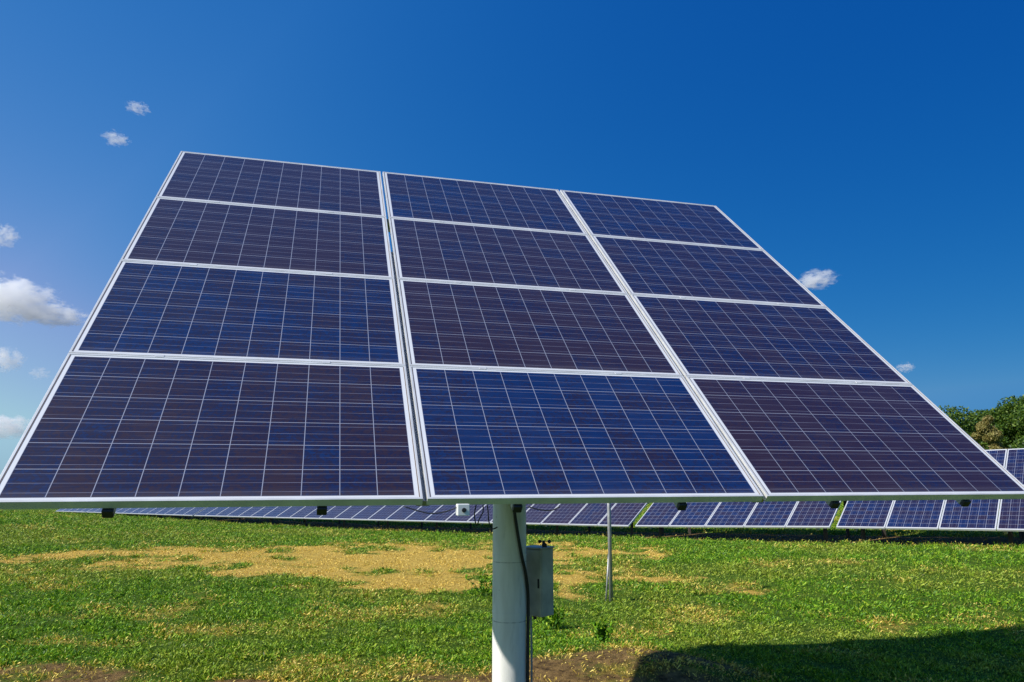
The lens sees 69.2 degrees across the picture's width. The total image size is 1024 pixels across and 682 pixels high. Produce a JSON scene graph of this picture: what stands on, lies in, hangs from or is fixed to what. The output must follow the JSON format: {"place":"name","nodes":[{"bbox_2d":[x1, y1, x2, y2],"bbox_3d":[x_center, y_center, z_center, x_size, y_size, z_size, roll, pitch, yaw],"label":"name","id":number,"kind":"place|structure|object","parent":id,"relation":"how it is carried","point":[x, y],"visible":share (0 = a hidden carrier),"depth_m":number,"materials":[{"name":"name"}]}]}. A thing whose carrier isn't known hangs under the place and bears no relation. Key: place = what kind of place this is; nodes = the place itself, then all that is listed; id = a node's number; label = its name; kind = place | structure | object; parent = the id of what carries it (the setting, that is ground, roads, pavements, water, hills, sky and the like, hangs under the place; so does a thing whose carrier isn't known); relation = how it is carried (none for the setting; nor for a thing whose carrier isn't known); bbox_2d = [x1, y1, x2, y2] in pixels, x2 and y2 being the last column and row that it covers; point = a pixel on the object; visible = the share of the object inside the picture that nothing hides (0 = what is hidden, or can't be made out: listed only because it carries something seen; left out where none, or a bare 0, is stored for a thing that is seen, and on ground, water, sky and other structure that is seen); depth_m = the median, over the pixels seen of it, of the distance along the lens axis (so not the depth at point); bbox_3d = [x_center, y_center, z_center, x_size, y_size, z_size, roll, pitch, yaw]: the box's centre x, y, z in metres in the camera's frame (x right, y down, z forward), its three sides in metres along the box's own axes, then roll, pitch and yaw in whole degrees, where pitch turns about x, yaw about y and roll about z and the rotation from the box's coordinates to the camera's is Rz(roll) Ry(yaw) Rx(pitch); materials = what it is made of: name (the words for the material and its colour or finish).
{"place":"outdoors","nodes":[
{"label":"outdoors","id":0,"kind":"place"},
{"bbox_2d":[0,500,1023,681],"bbox_3d":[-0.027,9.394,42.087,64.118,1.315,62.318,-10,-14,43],"label":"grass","id":1,"kind":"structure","parent":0,"point":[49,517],"depth_m":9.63,"materials":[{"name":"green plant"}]},
{"bbox_2d":[0,501,1023,681],"bbox_3d":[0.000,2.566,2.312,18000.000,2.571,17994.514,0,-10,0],"label":"ground","id":2,"kind":"structure","parent":0,"point":[551,669],"depth_m":9.82,"materials":[{"name":"green plant"}]},
{"bbox_2d":[57,507,235,519],"bbox_3d":[-21.141,9.193,42.393,18.137,2.455,2.908,-9,-14,40],"label":"solar table","id":3,"kind":"object","parent":2,"relation":"on","point":[186,511],"visible":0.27,"depth_m":38.69,"materials":[{"name":"glass"}]},
{"bbox_2d":[194,503,663,535],"bbox_3d":[-5.071,6.333,28.716,24.182,2.790,2.908,-9,-14,40],"label":"solar table","id":4,"kind":"object","parent":2,"relation":"on","point":[589,515],"visible":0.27,"depth_m":24.97,"materials":[{"name":"glass"}]},
{"bbox_2d":[464,570,492,595],"bbox_3d":[-0.404,3.350,10.260,0.512,0.381,0.348,0,-10,0],"label":"weed","id":5,"kind":"object","parent":2,"relation":"on","point":[482,588],"visible":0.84,"depth_m":10.22,"materials":[{"name":"green plant"}]},
{"bbox_2d":[0,151,1023,681],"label":"solar tracker","id":6,"kind":"object","parent":2,"relation":"on","point":[264,333],"visible":1,"depth_m":4.27,"materials":[{"name":"glass"}]},
{"bbox_2d":[541,604,568,629],"bbox_3d":[0.430,3.062,8.235,0.399,0.307,0.229,0,-10,0],"label":"weed","id":7,"kind":"object","parent":2,"relation":"on","point":[555,620],"visible":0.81,"depth_m":8.19,"materials":[{"name":"green plant"}]},
{"bbox_2d":[592,620,616,642],"bbox_3d":[0.878,2.821,7.150,0.197,0.261,0.228,4,-11,-23],"label":"weed","id":8,"kind":"object","parent":2,"relation":"on","point":[604,631],"visible":0.95,"depth_m":7.16,"materials":[{"name":"green plant"}]},
{"bbox_2d":[605,503,612,601],"bbox_3d":[1.322,2.441,10.153,0.140,2.540,0.114,4,-11,-20],"label":"steel post","id":9,"kind":"object","parent":2,"relation":"on","point":[609,566],"visible":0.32,"depth_m":10.02,"materials":[{"name":"grey metal"}]},
{"bbox_2d":[635,501,849,541],"bbox_3d":[6.082,4.272,19.238,5.077,2.553,2.908,-9,-14,40],"label":"solar table","id":10,"kind":"object","parent":2,"relation":"on","point":[817,515],"visible":0.27,"depth_m":18.26,"materials":[{"name":"glass"}]},
{"bbox_2d":[836,448,1023,545],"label":"solar table","id":11,"kind":"object","parent":2,"relation":"on","point":[974,515],"visible":0.41,"depth_m":15.70,"materials":[{"name":"glass"}]},
{"bbox_2d":[938,405,1007,449],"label":"bush","id":12,"kind":"object","parent":2,"relation":"on","point":[967,429],"visible":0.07,"depth_m":46.27,"materials":[{"name":"green plant"}]},
{"bbox_2d":[954,409,996,429],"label":"tree","id":13,"kind":"object","parent":2,"relation":"on","point":[978,413],"visible":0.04,"depth_m":48.80,"materials":[{"name":"green plant"}]},
{"bbox_2d":[971,415,1007,465],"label":"bush","id":14,"kind":"object","parent":2,"relation":"on","point":[992,436],"visible":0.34,"depth_m":42.53,"materials":[{"name":"green plant"}]},
{"bbox_2d":[980,395,1022,449],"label":"tree","id":15,"kind":"object","parent":2,"relation":"on","point":[1002,419],"visible":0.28,"depth_m":45.72,"materials":[{"name":"green plant"}]},
{"bbox_2d":[1004,395,1023,448],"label":"tree","id":16,"kind":"object","parent":2,"relation":"on","point":[1018,442],"visible":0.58,"depth_m":44.59,"materials":[{"name":"green plant"}]},
{"bbox_2d":[0,0,1023,474],"label":"sky","id":17,"kind":"structure","parent":0,"point":[873,149],"materials":[{"name":"blue"}]}
]}

